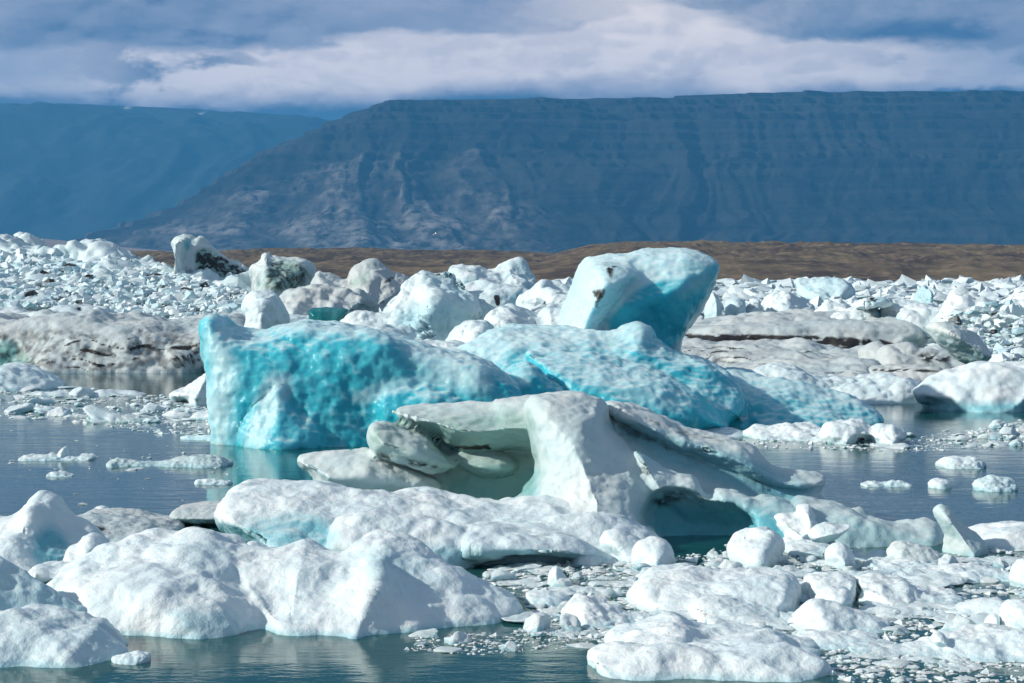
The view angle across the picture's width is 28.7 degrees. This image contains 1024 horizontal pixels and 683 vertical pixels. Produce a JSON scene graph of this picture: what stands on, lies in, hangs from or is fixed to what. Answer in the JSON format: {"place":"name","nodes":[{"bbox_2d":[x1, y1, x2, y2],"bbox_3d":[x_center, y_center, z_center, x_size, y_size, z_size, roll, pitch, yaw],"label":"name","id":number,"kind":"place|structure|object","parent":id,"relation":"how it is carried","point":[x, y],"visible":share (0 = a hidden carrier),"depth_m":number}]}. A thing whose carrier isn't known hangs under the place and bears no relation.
{"place":"outdoors","nodes":[
{"label":"outdoors","id":0,"kind":"place"},
{"bbox_2d":[40,238,172,251],"bbox_3d":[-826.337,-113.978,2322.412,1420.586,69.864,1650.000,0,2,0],"label":"outwash plain","id":1,"kind":"structure","parent":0,"point":[51,243],"depth_m":2906.45},
{"bbox_2d":[0,102,329,240],"bbox_3d":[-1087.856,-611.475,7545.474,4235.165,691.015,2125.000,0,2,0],"label":"mountain","id":2,"kind":"structure","parent":0,"point":[71,171],"depth_m":7269.61},
{"bbox_2d":[131,247,554,278],"bbox_3d":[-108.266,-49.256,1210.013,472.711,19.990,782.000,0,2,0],"label":"moraine hill","id":3,"kind":"structure","parent":0,"point":[340,262],"depth_m":1037.18},
{"bbox_2d":[0,281,1023,682],"bbox_3d":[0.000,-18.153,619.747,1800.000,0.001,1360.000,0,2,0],"label":"lagoon water","id":4,"kind":"structure","parent":0,"point":[258,655],"depth_m":34.88},
{"bbox_2d":[4,403,34,412],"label":"ice piece","id":5,"kind":"object","parent":4,"relation":"on","point":[25,408],"visible":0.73,"depth_m":56.16},
{"bbox_2d":[0,362,67,390],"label":"pointed floe","id":6,"kind":"object","parent":4,"relation":"on","point":[16,376],"visible":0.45,"depth_m":67.32},
{"bbox_2d":[0,556,85,611],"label":"wedge floe","id":7,"kind":"object","parent":4,"relation":"on","point":[20,588],"visible":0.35,"depth_m":22.22},
{"bbox_2d":[27,390,69,395],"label":"ice plate","id":8,"kind":"object","parent":4,"relation":"on","point":[52,393],"visible":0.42,"depth_m":63.84},
{"bbox_2d":[0,490,104,571],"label":"hollow floe","id":9,"kind":"object","parent":4,"relation":"on","point":[41,526],"visible":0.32,"depth_m":27.14},
{"bbox_2d":[18,446,96,460],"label":"drifting ice","id":10,"kind":"structure","parent":4,"relation":"on","point":[63,454],"depth_m":42.13},
{"bbox_2d":[0,304,116,315],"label":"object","id":11,"kind":"structure","parent":4,"relation":"on","point":[73,308],"depth_m":91.57},
{"bbox_2d":[47,407,71,415],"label":"ice piece","id":12,"kind":"object","parent":4,"relation":"on","point":[60,411],"visible":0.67,"depth_m":54.96},
{"bbox_2d":[0,604,128,667],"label":"corner floe","id":13,"kind":"object","parent":4,"relation":"on","point":[43,635],"visible":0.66,"depth_m":20.54},
{"bbox_2d":[28,532,109,582],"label":"curled ice block","id":14,"kind":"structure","parent":4,"relation":"on","point":[46,572],"depth_m":25.75},
{"bbox_2d":[69,386,94,396],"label":"ice piece","id":15,"kind":"object","parent":4,"relation":"on","point":[80,391],"visible":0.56,"depth_m":63.05},
{"bbox_2d":[82,405,122,420],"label":"ice piece","id":16,"kind":"object","parent":4,"relation":"on","point":[93,412],"visible":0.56,"depth_m":53.08},
{"bbox_2d":[94,389,145,396],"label":"ice plate","id":17,"kind":"object","parent":4,"relation":"on","point":[100,392],"visible":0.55,"depth_m":63.84},
{"bbox_2d":[0,309,245,372],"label":"banded ice slab","id":18,"kind":"structure","parent":4,"relation":"on","point":[89,341],"depth_m":78.66},
{"bbox_2d":[90,414,155,421],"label":"drifting ice","id":19,"kind":"structure","parent":4,"relation":"on","point":[130,418],"depth_m":52.95},
{"bbox_2d":[0,232,251,310],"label":"rubble field","id":20,"kind":"structure","parent":4,"relation":"on","point":[88,250],"depth_m":141.72},
{"bbox_2d":[0,248,248,318],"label":"ice rubble","id":21,"kind":"object","parent":20,"relation":"on","point":[178,295],"visible":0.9,"depth_m":106.01},
{"bbox_2d":[111,650,150,664],"bbox_3d":[-3.902,3.449,20.491,0.455,0.574,0.478,2,3,41],"label":"ice chunk","id":22,"kind":"object","parent":4,"relation":"on","point":[136,657],"visible":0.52,"depth_m":20.37},
{"bbox_2d":[76,508,186,541],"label":"grey slab","id":23,"kind":"structure","parent":4,"relation":"on","point":[115,524],"depth_m":30.30},
{"bbox_2d":[106,454,233,467],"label":"drifting ice","id":24,"kind":"structure","parent":4,"relation":"on","point":[204,461],"depth_m":40.80},
{"bbox_2d":[169,373,206,405],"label":"grounded floe","id":25,"kind":"object","parent":4,"relation":"on","point":[193,393],"visible":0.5,"depth_m":59.36},
{"bbox_2d":[169,501,220,525],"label":"lilac slab","id":26,"kind":"structure","parent":4,"relation":"on","point":[200,513],"depth_m":31.08},
{"bbox_2d":[171,234,248,277],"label":"winged iceberg","id":27,"kind":"object","parent":4,"relation":"on","point":[192,253],"visible":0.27,"depth_m":116.27},
{"bbox_2d":[194,478,232,484],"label":"drifting ice","id":28,"kind":"structure","parent":4,"relation":"on","point":[213,481],"depth_m":37.34},
{"bbox_2d":[241,289,308,328],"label":"ice dome","id":29,"kind":"structure","parent":4,"relation":"on","point":[264,309],"depth_m":82.93},
{"bbox_2d":[249,252,316,295],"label":"peaked iceberg","id":30,"kind":"object","parent":4,"relation":"on","point":[278,275],"visible":0.28,"depth_m":110.16},
{"bbox_2d":[46,527,523,638],"bbox_3d":[-2.726,3.071,23.873,5.787,1.662,4.981,0,2,0],"label":"two humped floe","id":31,"kind":"object","parent":4,"relation":"on","point":[193,583],"visible":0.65,"depth_m":22.71},
{"bbox_2d":[279,283,374,314],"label":"sandy iceberg","id":32,"kind":"object","parent":4,"relation":"on","point":[303,300],"visible":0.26,"depth_m":96.40},
{"bbox_2d":[308,307,350,320],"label":"teal ice slab","id":33,"kind":"structure","parent":4,"relation":"on","point":[329,313],"depth_m":77.18},
{"bbox_2d":[310,258,408,312],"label":"sandy iceberg","id":34,"kind":"object","parent":4,"relation":"on","point":[378,281],"visible":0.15,"depth_m":102.76},
{"bbox_2d":[340,270,482,340],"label":"ridged iceberg","id":35,"kind":"object","parent":4,"relation":"on","point":[423,304],"visible":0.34,"depth_m":76.65},
{"bbox_2d":[408,628,437,637],"bbox_3d":[-0.973,3.219,21.863,0.345,0.102,0.241,-12,13,10],"label":"ice piece","id":36,"kind":"object","parent":4,"relation":"on","point":[431,633],"visible":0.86,"depth_m":21.83},
{"bbox_2d":[214,478,658,568],"bbox_3d":[-1.035,2.791,29.121,6.453,1.545,5.605,0,2,0],"label":"snowy shelf","id":37,"kind":"object","parent":4,"relation":"on","point":[464,531],"visible":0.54,"depth_m":27.87},
{"bbox_2d":[433,646,462,652],"bbox_3d":[-0.672,3.251,21.013,0.319,0.065,0.258,1,4,16],"label":"ice piece","id":38,"kind":"object","parent":4,"relation":"on","point":[444,649],"visible":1,"depth_m":20.96},
{"bbox_2d":[414,320,493,347],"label":"rounded iceberg","id":39,"kind":"object","parent":4,"relation":"on","point":[463,332],"visible":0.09,"depth_m":58.98},
{"bbox_2d":[444,631,471,644],"bbox_3d":[-0.581,3.220,21.512,0.294,0.229,0.268,-1,2,-20],"label":"ice piece","id":40,"kind":"object","parent":4,"relation":"on","point":[458,637],"visible":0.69,"depth_m":21.44},
{"bbox_2d":[448,257,535,319],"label":"stained iceberg","id":41,"kind":"object","parent":4,"relation":"on","point":[507,282],"visible":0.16,"depth_m":87.20},
{"bbox_2d":[490,569,516,581],"bbox_3d":[-0.106,3.057,25.835,0.365,0.236,0.392,-5,-11,-5],"label":"ice chunk","id":42,"kind":"object","parent":4,"relation":"on","point":[497,575],"visible":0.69,"depth_m":25.68},
{"bbox_2d":[0,390,1023,474],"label":"brash ice","id":43,"kind":"structure","parent":4,"relation":"on","point":[158,431],"depth_m":50.45},
{"bbox_2d":[493,562,543,570],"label":"ice plate","id":44,"kind":"object","parent":4,"relation":"on","point":[525,565],"visible":0.77,"depth_m":26.74},
{"bbox_2d":[484,303,560,327],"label":"rounded iceberg","id":45,"kind":"object","parent":4,"relation":"on","point":[508,313],"visible":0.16,"depth_m":65.36},
{"bbox_2d":[501,611,552,622],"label":"ice plate","id":46,"kind":"object","parent":4,"relation":"on","point":[520,618],"visible":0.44,"depth_m":22.81},
{"bbox_2d":[523,612,551,631],"bbox_3d":[0.264,3.173,22.168,0.301,0.319,0.412,0,2,9],"label":"ice chunk","id":47,"kind":"object","parent":4,"relation":"on","point":[537,622],"visible":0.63,"depth_m":22.14},
{"bbox_2d":[198,313,883,449],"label":"blue iceberg","id":48,"kind":"object","parent":4,"relation":"on","point":[307,384],"visible":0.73,"depth_m":46.16},
{"bbox_2d":[516,279,570,312],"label":"broken white bank","id":49,"kind":"structure","parent":4,"relation":"on","point":[538,296],"depth_m":73.98},
{"bbox_2d":[524,590,570,606],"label":"overlapping plate","id":50,"kind":"object","parent":4,"relation":"on","point":[548,598],"visible":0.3,"depth_m":23.99},
{"bbox_2d":[547,566,566,585],"bbox_3d":[0.596,3.206,25.469,0.312,0.702,0.628,0,2,0],"label":"upright ice fin","id":51,"kind":"object","parent":4,"relation":"on","point":[556,573],"visible":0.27,"depth_m":25.34},
{"bbox_2d":[539,585,592,595],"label":"ice plate","id":52,"kind":"object","parent":4,"relation":"on","point":[571,590],"visible":0.5,"depth_m":24.83},
{"bbox_2d":[560,613,581,631],"bbox_3d":[0.642,3.167,22.229,0.217,0.286,0.324,-3,4,-58],"label":"ice chunk","id":53,"kind":"object","parent":4,"relation":"on","point":[569,622],"visible":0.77,"depth_m":22.18},
{"bbox_2d":[570,555,601,566],"bbox_3d":[0.975,3.066,27.163,0.511,0.354,0.492,9,-5,-24],"label":"ice chunk","id":54,"kind":"object","parent":4,"relation":"on","point":[587,560],"visible":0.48,"depth_m":26.98},
{"bbox_2d":[561,593,654,627],"bbox_3d":[1.117,3.265,23.737,1.186,0.753,3.684,0,2,0],"label":"ice floe","id":55,"kind":"object","parent":4,"relation":"on","point":[586,610],"visible":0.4,"depth_m":22.72},
{"bbox_2d":[297,390,942,547],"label":"arched iceberg","id":56,"kind":"object","parent":4,"relation":"on","point":[662,475],"visible":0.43,"depth_m":31.23},
{"bbox_2d":[600,528,640,562],"bbox_3d":[1.610,3.054,27.779,0.763,0.924,0.803,2,3,42],"label":"white chunk","id":57,"kind":"object","parent":4,"relation":"on","point":[618,543],"visible":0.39,"depth_m":27.53},
{"bbox_2d":[558,247,718,351],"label":"tilted iceberg","id":58,"kind":"object","parent":4,"relation":"on","point":[664,293],"visible":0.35,"depth_m":53.91},
{"bbox_2d":[631,536,675,565],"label":"squarish ice block","id":59,"kind":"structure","parent":4,"relation":"on","point":[652,550],"depth_m":27.00},
{"bbox_2d":[648,610,696,619],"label":"ice plate","id":60,"kind":"object","parent":4,"relation":"on","point":[686,614],"visible":0.28,"depth_m":23.10},
{"bbox_2d":[587,611,831,682],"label":"bottom floe","id":61,"kind":"object","parent":4,"relation":"on","point":[670,645],"visible":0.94,"depth_m":19.94},
{"bbox_2d":[626,563,800,624],"bbox_3d":[2.434,3.227,24.157,2.142,0.949,4.011,0,2,0],"label":"white mound","id":62,"kind":"object","parent":4,"relation":"on","point":[700,593],"visible":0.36,"depth_m":23.56},
{"bbox_2d":[404,547,1023,682],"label":"brash ice","id":63,"kind":"structure","parent":4,"relation":"on","point":[838,659],"depth_m":22.09},
{"bbox_2d":[705,427,742,436],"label":"white strip floe","id":64,"kind":"object","parent":4,"relation":"on","point":[731,432],"visible":0.16,"depth_m":48.38},
{"bbox_2d":[703,292,745,318],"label":"white hill iceberg","id":65,"kind":"object","parent":4,"relation":"on","point":[735,305],"visible":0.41,"depth_m":122.13},
{"bbox_2d":[718,559,742,568],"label":"ice chunk","id":66,"kind":"object","parent":4,"relation":"on","point":[725,563],"visible":0.52,"depth_m":26.79},
{"bbox_2d":[705,616,791,630],"bbox_3d":[2.833,3.191,22.611,1.348,0.199,1.054,0,2,-12],"label":"ice plate","id":67,"kind":"object","parent":4,"relation":"on","point":[768,621],"visible":0.27,"depth_m":22.51},
{"bbox_2d":[726,526,784,566],"bbox_3d":[3.357,3.044,27.507,0.820,0.969,1.323,-1,2,-23],"label":"ice block","id":68,"kind":"object","parent":4,"relation":"on","point":[759,546],"visible":0.48,"depth_m":27.26},
{"bbox_2d":[681,337,863,365],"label":"layered floe","id":69,"kind":"object","parent":4,"relation":"on","point":[721,353],"visible":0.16,"depth_m":82.36},
{"bbox_2d":[746,290,814,312],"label":"white hill iceberg","id":70,"kind":"object","parent":4,"relation":"on","point":[782,300],"visible":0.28,"depth_m":126.50},
{"bbox_2d":[551,274,1023,346],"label":"brash ice","id":71,"kind":"structure","parent":4,"relation":"on","point":[747,289],"depth_m":374.39},
{"bbox_2d":[722,350,881,376],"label":"layered floe","id":72,"kind":"object","parent":4,"relation":"on","point":[848,366],"visible":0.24,"depth_m":72.89},
{"bbox_2d":[774,503,829,556],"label":"winged ice block","id":73,"kind":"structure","parent":4,"relation":"on","point":[798,524],"depth_m":28.88},
{"bbox_2d":[683,308,922,348],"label":"layered floe","id":74,"kind":"object","parent":4,"relation":"on","point":[823,327],"visible":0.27,"depth_m":102.44},
{"bbox_2d":[790,568,817,579],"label":"ice chunk","id":75,"kind":"object","parent":4,"relation":"on","point":[802,573],"visible":0.19,"depth_m":25.91},
{"bbox_2d":[743,418,906,444],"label":"ice chunk","id":76,"kind":"object","parent":4,"relation":"on","point":[848,431],"visible":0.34,"depth_m":46.29},
{"bbox_2d":[794,276,855,299],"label":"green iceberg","id":77,"kind":"object","parent":4,"relation":"on","point":[826,287],"visible":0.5,"depth_m":256.05},
{"bbox_2d":[802,571,856,607],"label":"domed ice block","id":78,"kind":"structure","parent":4,"relation":"on","point":[839,587],"depth_m":24.13},
{"bbox_2d":[753,361,919,403],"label":"white rise","id":79,"kind":"structure","parent":4,"relation":"on","point":[882,388],"depth_m":60.59},
{"bbox_2d":[787,598,890,632],"bbox_3d":[3.682,3.289,22.562,1.448,0.782,1.497,2,3,42],"label":"tilted plate","id":80,"kind":"object","parent":4,"relation":"on","point":[820,614],"visible":0.35,"depth_m":22.26},
{"bbox_2d":[796,629,881,649],"bbox_3d":[3.534,3.421,21.630,0.930,0.591,2.074,0,2,0],"label":"plate","id":81,"kind":"object","parent":4,"relation":"on","point":[830,639],"visible":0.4,"depth_m":21.38},
{"bbox_2d":[824,542,854,568],"bbox_3d":[4.449,3.109,27.092,0.467,0.780,0.682,-1,2,-32],"label":"ball of ice","id":82,"kind":"object","parent":4,"relation":"on","point":[838,555],"visible":0.37,"depth_m":26.87},
{"bbox_2d":[814,296,893,319],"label":"capped iceberg","id":83,"kind":"object","parent":4,"relation":"on","point":[864,308],"visible":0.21,"depth_m":106.10},
{"bbox_2d":[846,649,900,658],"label":"ice plate","id":84,"kind":"object","parent":4,"relation":"on","point":[880,654],"visible":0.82,"depth_m":20.71},
{"bbox_2d":[849,638,899,650],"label":"ice plate","id":85,"kind":"object","parent":4,"relation":"on","point":[886,644],"visible":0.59,"depth_m":21.14},
{"bbox_2d":[841,570,910,583],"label":"ice plate","id":86,"kind":"object","parent":4,"relation":"on","point":[852,572],"visible":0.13,"depth_m":26.04},
{"bbox_2d":[860,480,912,486],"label":"drifting ice","id":87,"kind":"structure","parent":4,"relation":"on","point":[893,483],"depth_m":37.02},
{"bbox_2d":[872,659,909,667],"bbox_3d":[3.844,3.275,20.300,0.389,0.098,0.305,1,5,36],"label":"ice chunk","id":88,"kind":"object","parent":4,"relation":"on","point":[896,663],"visible":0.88,"depth_m":20.22},
{"bbox_2d":[882,625,910,633],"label":"ice chunk","id":89,"kind":"object","parent":4,"relation":"on","point":[893,628],"visible":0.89,"depth_m":22.02},
{"bbox_2d":[854,550,943,562],"bbox_3d":[5.221,3.002,27.610,1.554,0.202,1.144,1,2,14],"label":"ice plate","id":90,"kind":"object","parent":4,"relation":"on","point":[882,554],"visible":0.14,"depth_m":27.70},
{"bbox_2d":[867,557,936,573],"bbox_3d":[5.279,3.239,26.875,1.044,0.627,2.460,0,2,0],"label":"ragged floe","id":91,"kind":"object","parent":4,"relation":"on","point":[891,565],"visible":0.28,"depth_m":26.73},
{"bbox_2d":[858,600,947,618],"bbox_3d":[4.502,3.161,23.409,1.248,0.151,0.913,0,2,-2],"label":"ice plate","id":92,"kind":"object","parent":4,"relation":"on","point":[881,610],"visible":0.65,"depth_m":23.36},
{"bbox_2d":[854,572,963,606],"bbox_3d":[4.815,3.240,24.379,1.351,0.814,2.499,0,2,0],"label":"long low floe","id":93,"kind":"object","parent":4,"relation":"on","point":[891,590],"visible":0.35,"depth_m":23.98},
{"bbox_2d":[879,298,939,347],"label":"snowy dome","id":94,"kind":"structure","parent":4,"relation":"on","point":[921,316],"depth_m":103.81},
{"bbox_2d":[858,341,964,382],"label":"layered floe","id":95,"kind":"object","parent":4,"relation":"on","point":[910,360],"visible":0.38,"depth_m":74.67},
{"bbox_2d":[926,321,991,363],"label":"slanted ice egg","id":96,"kind":"object","parent":95,"relation":"on","point":[961,344],"visible":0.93,"depth_m":71.07},
{"bbox_2d":[886,540,941,563],"bbox_3d":[5.573,3.119,27.547,0.927,0.757,0.964,-2,3,-43],"label":"dimpled floe","id":97,"kind":"object","parent":4,"relation":"on","point":[903,549],"visible":0.39,"depth_m":27.30},
{"bbox_2d":[913,285,933,302],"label":"teal peak iceberg","id":98,"kind":"object","parent":4,"relation":"on","point":[923,294],"visible":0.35,"depth_m":149.36},
{"bbox_2d":[889,644,964,662],"bbox_3d":[4.455,3.251,20.781,1.088,0.153,1.155,2,7,9],"label":"ice plate","id":99,"kind":"object","parent":4,"relation":"on","point":[914,655],"visible":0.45,"depth_m":20.56},
{"bbox_2d":[892,568,968,586],"bbox_3d":[5.263,3.057,25.728,1.202,0.197,1.303,-1,3,20],"label":"ice plate","id":100,"kind":"object","parent":4,"relation":"on","point":[915,576],"visible":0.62,"depth_m":25.66},
{"bbox_2d":[848,623,1023,662],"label":"knobbed floe","id":101,"kind":"object","parent":4,"relation":"on","point":[988,642],"visible":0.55,"depth_m":20.79},
{"bbox_2d":[939,614,974,631],"bbox_3d":[4.877,3.182,21.936,0.390,0.374,0.378,-2,3,-42],"label":"ice chunk","id":102,"kind":"object","parent":101,"relation":"on","point":[958,620],"visible":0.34,"depth_m":21.84},
{"bbox_2d":[928,478,951,488],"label":"drifting ice","id":103,"kind":"structure","parent":4,"relation":"on","point":[937,483],"depth_m":36.68},
{"bbox_2d":[938,553,957,564],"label":"ice chunk","id":104,"kind":"object","parent":4,"relation":"on","point":[947,558],"visible":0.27,"depth_m":27.12},
{"bbox_2d":[929,612,988,623],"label":"ice plate","id":105,"kind":"object","parent":4,"relation":"on","point":[978,618],"visible":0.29,"depth_m":22.67},
{"bbox_2d":[937,659,983,671],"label":"ice plate","id":106,"kind":"object","parent":4,"relation":"on","point":[959,664],"visible":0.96,"depth_m":20.15},
{"bbox_2d":[933,504,988,556],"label":"spiked ice block","id":107,"kind":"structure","parent":4,"relation":"on","point":[960,538],"depth_m":28.21},
{"bbox_2d":[935,455,986,468],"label":"drifting ice","id":108,"kind":"structure","parent":4,"relation":"on","point":[958,462],"depth_m":40.44},
{"bbox_2d":[919,562,1009,582],"bbox_3d":[5.878,3.236,26.269,1.378,0.649,2.458,0,2,0],"label":"drift floe","id":109,"kind":"object","parent":4,"relation":"on","point":[976,572],"visible":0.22,"depth_m":26.04},
{"bbox_2d":[912,360,1023,412],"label":"long white floe","id":110,"kind":"object","parent":4,"relation":"on","point":[985,387],"visible":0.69,"depth_m":56.97},
{"bbox_2d":[955,557,993,564],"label":"ice plate","id":111,"kind":"object","parent":4,"relation":"on","point":[973,559],"visible":0.42,"depth_m":27.35},
{"bbox_2d":[954,597,1003,616],"bbox_3d":[5.409,3.311,23.213,0.668,0.666,1.526,0,2,0],"label":"plate","id":112,"kind":"object","parent":4,"relation":"on","point":[983,605],"visible":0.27,"depth_m":23.08},
{"bbox_2d":[936,285,1023,347],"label":"rubble bank","id":113,"kind":"structure","parent":4,"relation":"on","point":[961,298],"depth_m":100.39},
{"bbox_2d":[938,299,1023,361],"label":"ice rubble","id":114,"kind":"object","parent":4,"relation":"on","point":[1008,346],"visible":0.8,"depth_m":93.05},
{"bbox_2d":[972,475,1017,491],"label":"drifting ice","id":115,"kind":"structure","parent":4,"relation":"on","point":[991,483],"depth_m":36.26},
{"bbox_2d":[968,521,1023,550],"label":"long ridge","id":116,"kind":"structure","parent":4,"relation":"on","point":[1007,535],"depth_m":28.85},
{"bbox_2d":[984,556,1021,563],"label":"ice plate","id":117,"kind":"object","parent":4,"relation":"on","point":[1009,559],"visible":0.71,"depth_m":27.50},
{"bbox_2d":[998,599,1023,627],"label":"edge block","id":118,"kind":"object","parent":4,"relation":"on","point":[1011,612],"depth_m":22.01},
{"bbox_2d":[1009,558,1023,587],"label":"ice chunk","id":119,"kind":"object","parent":4,"relation":"on","point":[1016,576],"visible":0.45,"depth_m":25.30},
{"bbox_2d":[0,0,1023,120],"label":"sky","id":120,"kind":"structure","parent":0,"point":[330,60]},
{"bbox_2d":[66,90,1023,252],"bbox_3d":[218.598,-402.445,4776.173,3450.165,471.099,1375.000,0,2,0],"label":"mountain","id":121,"kind":"structure","parent":0,"point":[546,175],"depth_m":4610.26},
{"bbox_2d":[530,239,1023,280],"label":"moraine hill","id":122,"kind":"structure","parent":0,"point":[769,260],"depth_m":852.73},
{"bbox_2d":[807,522,849,542],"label":"leaf shaped ice","id":123,"kind":"structure","parent":0,"point":[823,532],"depth_m":27.53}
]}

